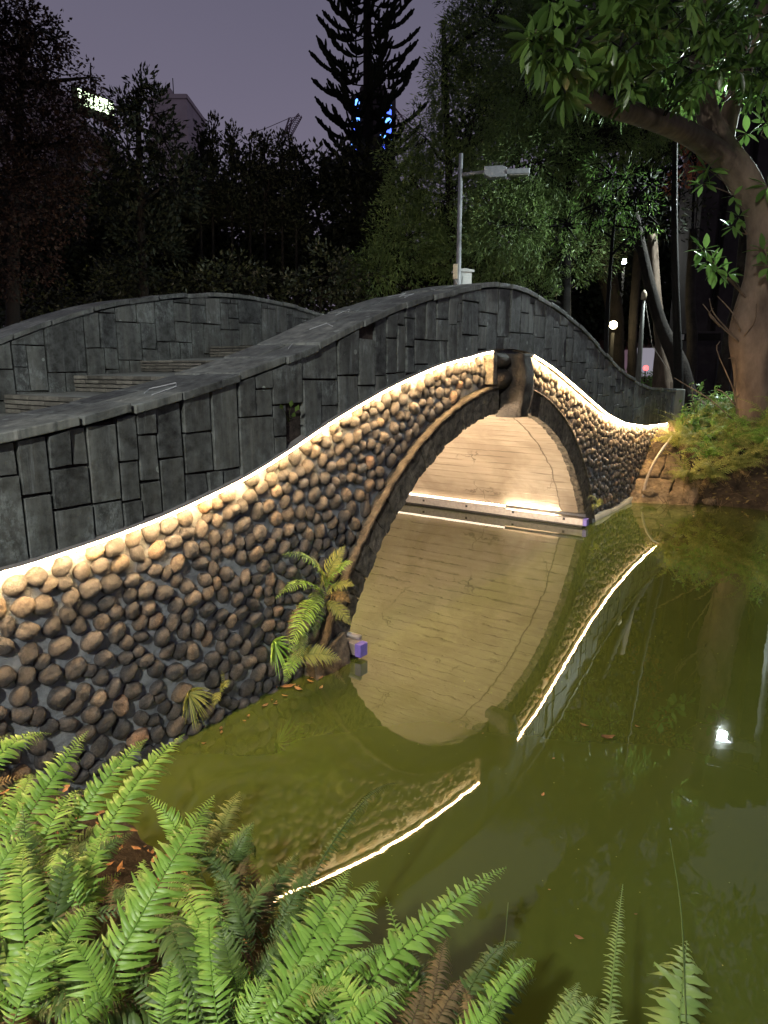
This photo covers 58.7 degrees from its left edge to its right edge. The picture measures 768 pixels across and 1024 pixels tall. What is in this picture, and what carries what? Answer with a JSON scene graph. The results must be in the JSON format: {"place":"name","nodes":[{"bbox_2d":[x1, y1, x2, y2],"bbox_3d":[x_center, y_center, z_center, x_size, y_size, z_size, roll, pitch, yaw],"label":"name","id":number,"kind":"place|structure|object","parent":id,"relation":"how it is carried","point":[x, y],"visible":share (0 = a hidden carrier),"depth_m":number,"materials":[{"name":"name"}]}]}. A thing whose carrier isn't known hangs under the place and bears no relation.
{"place":"outdoors","nodes":[
{"label":"outdoors","id":0,"kind":"place"},
{"bbox_2d":[70,86,114,123],"bbox_3d":[-14.993,-21.086,35.407,0.350,1.220,2.493,7,14,29],"label":"illuminated sign","id":1,"kind":"object","parent":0,"point":[104,100],"visible":0.43,"depth_m":35.42,"materials":[{"name":"grey"}]},
{"bbox_2d":[0,0,681,310],"label":"sky","id":2,"kind":"structure","parent":0,"point":[250,62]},
{"bbox_2d":[351,85,395,291],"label":"round tower","id":3,"kind":"structure","parent":0,"point":[391,113],"depth_m":115.75,"materials":[{"name":"grey"}]},
{"bbox_2d":[0,386,767,1023],"bbox_3d":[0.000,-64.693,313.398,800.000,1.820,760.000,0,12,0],"label":"ground","id":4,"kind":"structure","parent":0,"point":[130,856],"depth_m":2.79,"materials":[{"name":"soil"}]},
{"bbox_2d":[0,774,29,791],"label":"fern","id":5,"kind":"object","parent":4,"relation":"on","point":[2,787],"visible":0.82,"depth_m":2.49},
{"bbox_2d":[0,172,64,326],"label":"broadleaf tree","id":6,"kind":"object","parent":4,"relation":"on","point":[21,268],"visible":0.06,"depth_m":20.76,"materials":[{"name":"green plant"}]},
{"bbox_2d":[0,48,82,304],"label":"sign building","id":7,"kind":"structure","parent":4,"relation":"on","point":[3,73],"depth_m":42.01,"materials":[{"name":"black rubber"}]},
{"bbox_2d":[0,262,91,328],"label":"shrub","id":8,"kind":"object","parent":4,"relation":"on","point":[38,311],"visible":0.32,"depth_m":16.87,"materials":[{"name":"green plant"}]},
{"bbox_2d":[0,777,118,904],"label":"fern","id":9,"kind":"object","parent":4,"relation":"on","point":[80,846],"visible":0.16,"depth_m":2.22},
{"bbox_2d":[3,189,117,325],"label":"broadleaf tree","id":10,"kind":"object","parent":4,"relation":"on","point":[66,208],"visible":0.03,"depth_m":31.18,"materials":[{"name":"green plant"}]},
{"bbox_2d":[0,806,125,982],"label":"fern","id":11,"kind":"object","parent":4,"relation":"on","point":[31,847],"visible":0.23,"depth_m":1.92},
{"bbox_2d":[0,0,125,326],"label":"broadleaf tree","id":12,"kind":"object","parent":4,"relation":"on","point":[19,151],"visible":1,"depth_m":13.56,"materials":[{"name":"green plant"}]},
{"bbox_2d":[0,152,130,325],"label":"broadleaf tree","id":13,"kind":"object","parent":4,"relation":"on","point":[73,273],"visible":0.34,"depth_m":19.99,"materials":[{"name":"green plant"}]},
{"bbox_2d":[0,835,146,1023],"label":"fern","id":14,"kind":"object","parent":4,"relation":"on","point":[54,887],"visible":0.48,"depth_m":1.70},
{"bbox_2d":[0,730,183,914],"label":"fern","id":15,"kind":"object","parent":4,"relation":"on","point":[11,819],"visible":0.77,"depth_m":2.15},
{"bbox_2d":[62,116,127,219],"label":"sign building","id":16,"kind":"structure","parent":4,"relation":"on","point":[100,168],"depth_m":43.09,"materials":[{"name":"black rubber"}]},
{"bbox_2d":[0,795,214,1023],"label":"fern","id":17,"kind":"object","parent":4,"relation":"on","point":[139,911],"visible":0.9,"depth_m":1.62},
{"bbox_2d":[52,246,187,310],"bbox_3d":[-6.611,-4.596,17.456,3.913,4.149,2.915,0,12,0],"label":"shrub","id":18,"kind":"object","parent":4,"relation":"on","point":[112,280],"visible":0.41,"depth_m":16.68,"materials":[{"name":"green plant"}]},
{"bbox_2d":[16,869,255,1023],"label":"fern","id":19,"kind":"object","parent":4,"relation":"on","point":[63,984],"visible":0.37,"depth_m":1.72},
{"bbox_2d":[63,62,214,297],"bbox_3d":[-5.620,-6.201,16.179,3.291,7.890,2.474,-4,13,-20],"label":"broadleaf tree","id":20,"kind":"object","parent":4,"relation":"on","point":[137,202],"visible":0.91,"depth_m":15.54,"materials":[{"name":"green plant"}]},
{"bbox_2d":[63,143,221,304],"bbox_3d":[-7.208,-7.129,20.939,5.092,7.630,3.836,0,12,0],"label":"broadleaf tree","id":21,"kind":"object","parent":4,"relation":"on","point":[115,247],"visible":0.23,"depth_m":19.99,"materials":[{"name":"green plant"}]},
{"bbox_2d":[148,97,159,186],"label":"pale tower","id":22,"kind":"structure","parent":4,"relation":"on","point":[152,122],"depth_m":90.24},
{"bbox_2d":[62,185,248,304],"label":"broadleaf tree","id":23,"kind":"object","parent":4,"relation":"on","point":[77,224],"depth_m":30.69,"materials":[{"name":"green plant"}]},
{"bbox_2d":[156,78,205,190],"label":"pale tower","id":24,"kind":"structure","parent":4,"relation":"on","point":[186,108],"depth_m":86.89,"materials":[{"name":"grey concrete"}]},
{"bbox_2d":[0,784,377,1023],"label":"leaf litter","id":25,"kind":"object","parent":4,"relation":"on","point":[120,866],"visible":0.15,"depth_m":2.61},
{"bbox_2d":[105,791,276,1023],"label":"fern","id":26,"kind":"object","parent":4,"relation":"on","point":[197,958],"visible":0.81,"depth_m":1.60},
{"bbox_2d":[182,118,219,292],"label":"columnar tree","id":27,"kind":"object","parent":4,"relation":"on","point":[201,220],"visible":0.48,"depth_m":18.39,"materials":[{"name":"green plant"}]},
{"bbox_2d":[195,110,233,286],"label":"columnar tree","id":28,"kind":"object","parent":4,"relation":"on","point":[212,157],"visible":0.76,"depth_m":18.19,"materials":[{"name":"green plant"}]},
{"bbox_2d":[150,243,287,301],"bbox_3d":[-4.038,-4.572,17.333,3.406,4.197,2.661,-10,16,-40],"label":"shrub","id":29,"kind":"object","parent":4,"relation":"on","point":[224,282],"visible":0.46,"depth_m":16.79,"materials":[{"name":"green plant"}]},
{"bbox_2d":[133,127,320,294],"bbox_3d":[-4.843,-7.330,21.034,6.013,8.012,3.964,0,12,0],"label":"broadleaf tree","id":30,"kind":"object","parent":4,"relation":"on","point":[223,242],"visible":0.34,"depth_m":20.24,"materials":[{"name":"green plant"}]},
{"bbox_2d":[100,882,354,1023],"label":"fern","id":31,"kind":"object","parent":4,"relation":"on","point":[133,1017],"visible":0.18,"depth_m":1.56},
{"bbox_2d":[212,118,248,293],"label":"columnar tree","id":32,"kind":"object","parent":4,"relation":"on","point":[232,150],"visible":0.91,"depth_m":18.30,"materials":[{"name":"green plant"}]},
{"bbox_2d":[234,129,271,295],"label":"columnar tree","id":33,"kind":"object","parent":4,"relation":"on","point":[249,162],"visible":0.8,"depth_m":18.37,"materials":[{"name":"green plant"}]},
{"bbox_2d":[153,858,354,1023],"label":"fern","id":34,"kind":"object","parent":4,"relation":"on","point":[264,935],"visible":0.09,"depth_m":1.86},
{"bbox_2d":[168,180,346,313],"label":"broadleaf tree","id":35,"kind":"object","parent":4,"relation":"on","point":[309,303],"visible":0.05,"depth_m":31.02,"materials":[{"name":"green plant"}]},
{"bbox_2d":[245,127,283,298],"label":"columnar tree","id":36,"kind":"object","parent":4,"relation":"on","point":[266,175],"visible":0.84,"depth_m":18.37,"materials":[{"name":"green plant"}]},
{"bbox_2d":[263,127,303,301],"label":"columnar tree","id":37,"kind":"object","parent":4,"relation":"on","point":[280,158],"visible":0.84,"depth_m":18.42,"materials":[{"name":"green plant"}]},
{"bbox_2d":[177,783,393,1023],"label":"fern","id":38,"kind":"object","parent":4,"relation":"on","point":[226,873],"visible":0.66,"depth_m":1.82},
{"bbox_2d":[281,113,301,245],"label":"tower crane","id":39,"kind":"object","parent":4,"relation":"on","point":[291,123],"visible":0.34,"depth_m":127.47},
{"bbox_2d":[278,135,316,305],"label":"columnar tree","id":40,"kind":"object","parent":4,"relation":"on","point":[296,179],"visible":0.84,"depth_m":18.49,"materials":[{"name":"green plant"}]},
{"bbox_2d":[233,137,379,307],"bbox_3d":[-2.311,-7.205,21.005,4.765,7.802,3.865,0,12,0],"label":"broadleaf tree","id":41,"kind":"object","parent":4,"relation":"on","point":[335,173],"visible":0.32,"depth_m":20.06,"materials":[{"name":"green plant"}]},
{"bbox_2d":[269,234,385,313],"bbox_3d":[-1.440,-4.701,17.428,2.991,4.319,2.913,0,12,0],"label":"shrub","id":42,"kind":"object","parent":4,"relation":"on","point":[340,277],"visible":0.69,"depth_m":17.04,"materials":[{"name":"green plant"}]},
{"bbox_2d":[0,282,684,799],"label":"stone bridge","id":43,"kind":"structure","parent":4,"relation":"on","point":[116,414],"depth_m":4.22,"materials":[{"name":"stone"}]},
{"bbox_2d":[182,687,214,728],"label":"fern","id":44,"kind":"object","parent":43,"relation":"attached to","point":[192,693],"visible":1,"depth_m":3.69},
{"bbox_2d":[212,672,229,706],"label":"wall fern","id":45,"kind":"object","parent":43,"relation":"attached to","point":[221,690],"depth_m":3.83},
{"bbox_2d":[0,350,494,574],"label":"led strip","id":46,"kind":"object","parent":43,"relation":"attached to","point":[290,447],"visible":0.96,"depth_m":3.63,"materials":[{"name":"grey"}]},
{"bbox_2d":[271,636,296,677],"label":"strap leaf plant","id":47,"kind":"object","parent":43,"relation":"attached to","point":[275,646],"visible":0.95,"depth_m":4.19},
{"bbox_2d":[279,400,298,420],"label":"sprig","id":48,"kind":"object","parent":43,"relation":"attached to","point":[291,404],"visible":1,"depth_m":4.01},
{"bbox_2d":[275,547,353,682],"bbox_3d":[-0.458,0.679,4.189,0.288,0.990,0.688,9,15,38],"label":"wall fern","id":49,"kind":"object","parent":43,"relation":"attached to","point":[337,609],"depth_m":4.21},
{"bbox_2d":[347,632,366,657],"bbox_3d":[-1.515,0.741,5.712,3.379,0.167,0.090,8,15,34],"label":"spotlight","id":50,"kind":"object","parent":43,"relation":"attached to","point":[357,647],"visible":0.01,"depth_m":4.77,"materials":[{"name":"metal"}]},
{"bbox_2d":[406,493,588,526],"bbox_3d":[1.241,-0.083,9.589,3.291,0.167,0.090,8,15,34],"label":"linear light","id":51,"kind":"object","parent":43,"relation":"attached to","point":[466,505],"visible":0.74,"depth_m":9.32,"materials":[{"name":"metal"}]},
{"bbox_2d":[532,354,666,426],"bbox_3d":[3.245,-1.564,9.340,0.059,1.096,6.215,8,15,34],"label":"led strip","id":52,"kind":"object","parent":43,"relation":"attached to","point":[569,382],"visible":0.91,"depth_m":8.03,"materials":[{"name":"grey"}]},
{"bbox_2d":[209,867,506,1023],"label":"fern","id":53,"kind":"object","parent":4,"relation":"on","point":[306,991],"visible":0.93,"depth_m":1.55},
{"bbox_2d":[286,134,435,306],"bbox_3d":[-0.839,-7.303,20.901,4.175,7.952,4.172,-9,15,-38],"label":"broadleaf tree","id":54,"kind":"object","parent":4,"relation":"on","point":[363,174],"visible":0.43,"depth_m":19.98,"materials":[{"name":"green plant"}]},
{"bbox_2d":[308,0,428,297],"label":"whorled pine","id":55,"kind":"object","parent":4,"relation":"on","point":[374,75],"visible":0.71,"depth_m":26.40,"materials":[{"name":"green plant"}]},
{"bbox_2d":[315,176,496,307],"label":"broadleaf tree","id":56,"kind":"object","parent":4,"relation":"on","point":[425,283],"visible":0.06,"depth_m":30.70,"materials":[{"name":"green plant"}]},
{"bbox_2d":[396,108,420,240],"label":"tower crane","id":57,"kind":"object","parent":4,"relation":"on","point":[398,112],"visible":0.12,"depth_m":127.53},
{"bbox_2d":[321,898,536,1023],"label":"fern","id":58,"kind":"object","parent":4,"relation":"on","point":[417,983],"visible":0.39,"depth_m":1.69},
{"bbox_2d":[340,0,557,299],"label":"fine leaf tree","id":59,"kind":"object","parent":4,"relation":"on","point":[422,166],"visible":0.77,"depth_m":17.32,"materials":[{"name":"green plant"}]},
{"bbox_2d":[451,268,473,284],"bbox_3d":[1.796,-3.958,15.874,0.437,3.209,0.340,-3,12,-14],"label":"utility cabinet","id":60,"kind":"object","parent":4,"relation":"on","point":[466,275],"visible":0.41,"depth_m":15.46,"materials":[{"name":"metal"}]},
{"bbox_2d":[397,937,536,1023],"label":"fern","id":61,"kind":"object","parent":4,"relation":"on","point":[470,1004],"visible":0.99,"depth_m":1.49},
{"bbox_2d":[487,902,508,1014],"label":"stalk","id":62,"kind":"object","parent":61,"relation":"on","point":[501,953],"visible":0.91,"depth_m":1.61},
{"bbox_2d":[453,153,529,284],"bbox_3d":[2.329,-5.011,15.196,1.590,5.510,0.260,2,12,8],"label":"street lamp","id":63,"kind":"object","parent":4,"relation":"on","point":[496,172],"visible":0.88,"depth_m":14.75,"materials":[{"name":"metal"}]},
{"bbox_2d":[427,0,623,338],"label":"broadleaf tree","id":64,"kind":"object","parent":4,"relation":"on","point":[579,313],"visible":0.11,"depth_m":30.51,"materials":[{"name":"green plant"}]},
{"bbox_2d":[518,126,646,369],"bbox_3d":[5.498,-6.703,18.958,3.933,7.656,2.570,0,12,0],"label":"park tree","id":65,"kind":"object","parent":4,"relation":"on","point":[616,311],"visible":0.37,"depth_m":18.92,"materials":[{"name":"green plant"}]},
{"bbox_2d":[443,0,728,316],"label":"fine leaf tree","id":66,"kind":"object","parent":4,"relation":"on","point":[564,270],"visible":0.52,"depth_m":15.53,"materials":[{"name":"green plant"}]},
{"bbox_2d":[544,884,627,1023],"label":"fern","id":67,"kind":"object","parent":4,"relation":"on","point":[563,1016],"visible":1,"depth_m":1.46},
{"bbox_2d":[533,152,667,353],"bbox_3d":[3.309,-3.122,10.768,2.070,4.712,1.047,0,12,0],"label":"fine leaf tree","id":68,"kind":"object","parent":4,"relation":"on","point":[569,224],"visible":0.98,"depth_m":10.46,"materials":[{"name":"green plant"}]},
{"bbox_2d":[533,0,685,354],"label":"broadleaf tree","id":69,"kind":"object","parent":4,"relation":"on","point":[600,312],"visible":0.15,"depth_m":30.80,"materials":[{"name":"green plant"}]},
{"bbox_2d":[551,291,668,385],"bbox_3d":[14.088,-9.527,37.846,16.000,5.000,4.000,0,12,0],"label":"shop row","id":70,"kind":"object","parent":4,"relation":"on","point":[648,352],"visible":0.06,"depth_m":36.97,"materials":[{"name":"grey"}]},
{"bbox_2d":[637,348,654,375],"bbox_3d":[14.488,-8.137,37.079,1.600,1.500,0.060,0,12,0],"label":"shop window","id":71,"kind":"structure","parent":70,"relation":"in","point":[648,353],"depth_m":37.02,"materials":[{"name":"glass"}]},
{"bbox_2d":[609,321,616,358],"bbox_3d":[6.003,-3.899,18.085,0.200,2.241,0.200,0,12,0],"label":"globe lamp","id":72,"kind":"object","parent":4,"relation":"on","point":[612,324],"visible":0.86,"depth_m":17.91,"materials":[{"name":"white glass"}]},
{"bbox_2d":[492,0,767,445],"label":"forked tree","id":73,"kind":"object","parent":4,"relation":"on","point":[572,53],"visible":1,"depth_m":7.26,"materials":[{"name":"green plant"}]},
{"bbox_2d":[580,153,698,415],"bbox_3d":[5.264,-4.436,14.059,2.810,5.359,1.383,-4,13,-18],"label":"park tree","id":74,"kind":"object","parent":4,"relation":"on","point":[664,332],"visible":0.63,"depth_m":13.93,"materials":[{"name":"green plant"}]},
{"bbox_2d":[603,179,688,377],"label":"park tree","id":75,"kind":"object","parent":4,"relation":"on","point":[633,320],"visible":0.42,"depth_m":18.16,"materials":[{"name":"green plant"}]},
{"bbox_2d":[635,290,670,382],"bbox_3d":[5.459,-3.136,13.739,0.834,2.523,0.126,-3,12,-15],"label":"lamp post","id":76,"kind":"object","parent":4,"relation":"on","point":[640,346],"visible":0.81,"depth_m":13.56,"materials":[{"name":"metal"}]},
{"bbox_2d":[624,7,688,334],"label":"broadleaf tree","id":77,"kind":"object","parent":4,"relation":"on","point":[667,227],"visible":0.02,"depth_m":31.17,"materials":[{"name":"green plant"}]},
{"bbox_2d":[626,171,710,407],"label":"park tree","id":78,"kind":"object","parent":4,"relation":"on","point":[662,377],"visible":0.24,"depth_m":14.79,"materials":[{"name":"green plant"}]},
{"bbox_2d":[629,420,713,505],"bbox_3d":[4.590,-0.772,10.862,0.990,1.292,2.257,7,14,30],"label":"sandstone edging","id":79,"kind":"object","parent":4,"relation":"on","point":[655,481],"visible":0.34,"depth_m":10.45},
{"bbox_2d":[641,489,657,496],"bbox_3d":[4.033,-0.282,10.365,0.240,0.139,0.196,0,12,0],"label":"boulder","id":80,"kind":"object","parent":79,"relation":"on","point":[649,492],"visible":1,"depth_m":10.30,"materials":[{"name":"stone"}]},
{"bbox_2d":[642,436,671,496],"bbox_3d":[4.514,-0.694,11.088,0.182,1.350,2.185,7,14,31],"label":"flexible conduit","id":81,"kind":"object","parent":79,"relation":"attached to","point":[653,463],"visible":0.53,"depth_m":10.46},
{"bbox_2d":[579,0,766,388],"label":"broadleaf tree","id":82,"kind":"object","parent":4,"relation":"on","point":[677,349],"visible":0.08,"depth_m":12.35,"materials":[{"name":"green plant"}]},
{"bbox_2d":[642,941,711,1023],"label":"fern","id":83,"kind":"object","parent":4,"relation":"on","point":[671,1003],"visible":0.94,"depth_m":1.47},
{"bbox_2d":[669,838,686,1023],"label":"stalk","id":84,"kind":"object","parent":83,"relation":"on","point":[682,942],"visible":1,"depth_m":1.54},
{"bbox_2d":[650,409,709,466],"bbox_3d":[4.606,-1.170,10.677,0.859,0.903,0.842,4,13,19],"label":"fern","id":85,"kind":"object","parent":4,"relation":"on","point":[677,439],"visible":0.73,"depth_m":10.67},
{"bbox_2d":[675,410,705,447],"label":"bush","id":86,"kind":"object","parent":4,"relation":"on","point":[694,424],"visible":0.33,"depth_m":10.85,"materials":[{"name":"green plant"}]},
{"bbox_2d":[661,170,726,388],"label":"park tree","id":87,"kind":"object","parent":4,"relation":"on","point":[692,335],"visible":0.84,"depth_m":17.14,"materials":[{"name":"green plant"}]},
{"bbox_2d":[659,52,728,228],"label":"red leaf tree","id":88,"kind":"object","parent":4,"relation":"on","point":[694,158],"visible":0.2,"depth_m":19.41,"materials":[{"name":"green plant"}]},
{"bbox_2d":[667,438,721,496],"bbox_3d":[4.645,-0.604,10.184,0.881,0.964,0.951,5,13,22],"label":"fern","id":89,"kind":"object","parent":4,"relation":"on","point":[685,476],"visible":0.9,"depth_m":10.23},
{"bbox_2d":[682,333,720,340],"bbox_3d":[9.789,-4.600,21.491,1.335,2.162,0.121,2,12,11],"label":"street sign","id":90,"kind":"object","parent":4,"relation":"on","point":[709,336],"visible":0.45,"depth_m":21.21,"materials":[{"name":"black metal"}]},
{"bbox_2d":[667,418,737,458],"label":"fern","id":91,"kind":"object","parent":4,"relation":"on","point":[687,436],"visible":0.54,"depth_m":10.44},
{"bbox_2d":[641,428,767,504],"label":"bank litter","id":92,"kind":"object","parent":4,"relation":"on","point":[765,473],"visible":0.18,"depth_m":10.21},
{"bbox_2d":[678,382,733,436],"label":"bush","id":93,"kind":"object","parent":4,"relation":"on","point":[692,407],"visible":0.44,"depth_m":11.09,"materials":[{"name":"green plant"}]},
{"bbox_2d":[674,341,739,427],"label":"bare sapling","id":94,"kind":"object","parent":4,"relation":"on","point":[734,392],"visible":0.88,"depth_m":10.34,"materials":[{"name":"brown plant"}]},
{"bbox_2d":[689,398,732,437],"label":"fern","id":95,"kind":"object","parent":4,"relation":"on","point":[714,407],"visible":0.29,"depth_m":10.77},
{"bbox_2d":[673,423,749,478],"bbox_3d":[4.972,-0.927,10.274,0.910,0.840,0.917,-6,14,-28],"label":"fern","id":96,"kind":"object","parent":4,"relation":"on","point":[711,452],"visible":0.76,"depth_m":10.26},
{"bbox_2d":[656,442,767,506],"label":"dead twigs","id":97,"kind":"object","parent":4,"relation":"on","point":[695,502],"visible":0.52,"depth_m":10.01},
{"bbox_2d":[670,0,767,398],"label":"stone building","id":98,"kind":"structure","parent":4,"relation":"on","point":[727,242],"depth_m":22.67,"materials":[{"name":"black stone"}]},
{"bbox_2d":[712,204,723,298],"bbox_3d":[11.396,-8.693,22.862,0.500,3.000,0.080,0,12,0],"label":"window","id":99,"kind":"structure","parent":98,"relation":"in","point":[720,222],"depth_m":22.75,"materials":[{"name":"black glass"}]},
{"bbox_2d":[692,406,751,447],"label":"fern","id":100,"kind":"object","parent":4,"relation":"on","point":[712,423],"visible":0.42,"depth_m":10.42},
{"bbox_2d":[700,408,743,428],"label":"fern","id":101,"kind":"object","parent":4,"relation":"on","point":[734,409],"visible":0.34,"depth_m":10.63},
{"bbox_2d":[689,451,758,500],"bbox_3d":[5.004,-0.521,10.123,1.042,0.758,0.729,0,12,0],"label":"fern","id":102,"kind":"object","parent":4,"relation":"on","point":[716,475],"visible":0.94,"depth_m":10.04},
{"bbox_2d":[715,394,733,431],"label":"bush","id":103,"kind":"object","parent":4,"relation":"on","point":[726,400],"visible":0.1,"depth_m":10.85,"materials":[{"name":"green plant"}]},
{"bbox_2d":[703,410,766,468],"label":"fern","id":104,"kind":"object","parent":4,"relation":"on","point":[724,432],"visible":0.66,"depth_m":10.21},
{"bbox_2d":[714,69,758,405],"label":"park tree","id":105,"kind":"object","parent":4,"relation":"on","point":[722,381],"visible":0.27,"depth_m":12.55,"materials":[{"name":"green plant"}]},
{"bbox_2d":[705,444,767,485],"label":"fern","id":106,"kind":"object","parent":4,"relation":"on","point":[743,465],"visible":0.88,"depth_m":9.96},
{"bbox_2d":[719,409,767,452],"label":"fern","id":107,"kind":"object","parent":4,"relation":"on","point":[757,430],"visible":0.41,"depth_m":10.18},
{"bbox_2d":[731,434,767,473],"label":"fern","id":108,"kind":"object","parent":4,"relation":"on","point":[756,455],"visible":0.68,"depth_m":9.94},
{"bbox_2d":[737,398,767,436],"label":"fern","id":109,"kind":"object","parent":4,"relation":"on","point":[761,421],"visible":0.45,"depth_m":10.06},
{"bbox_2d":[737,426,767,451],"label":"fern","id":110,"kind":"object","parent":4,"relation":"on","point":[756,437],"visible":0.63,"depth_m":10.02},
{"bbox_2d":[83,502,767,1023],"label":"pond water","id":111,"kind":"structure","parent":0,"point":[519,646],"depth_m":3.56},
{"bbox_2d":[702,497,716,504],"bbox_3d":[4.804,-0.156,10.092,0.179,0.112,0.181,-9,15,-36],"label":"boulder","id":112,"kind":"object","parent":111,"relation":"on","point":[707,501],"visible":0.98,"depth_m":10.04,"materials":[{"name":"stone"}]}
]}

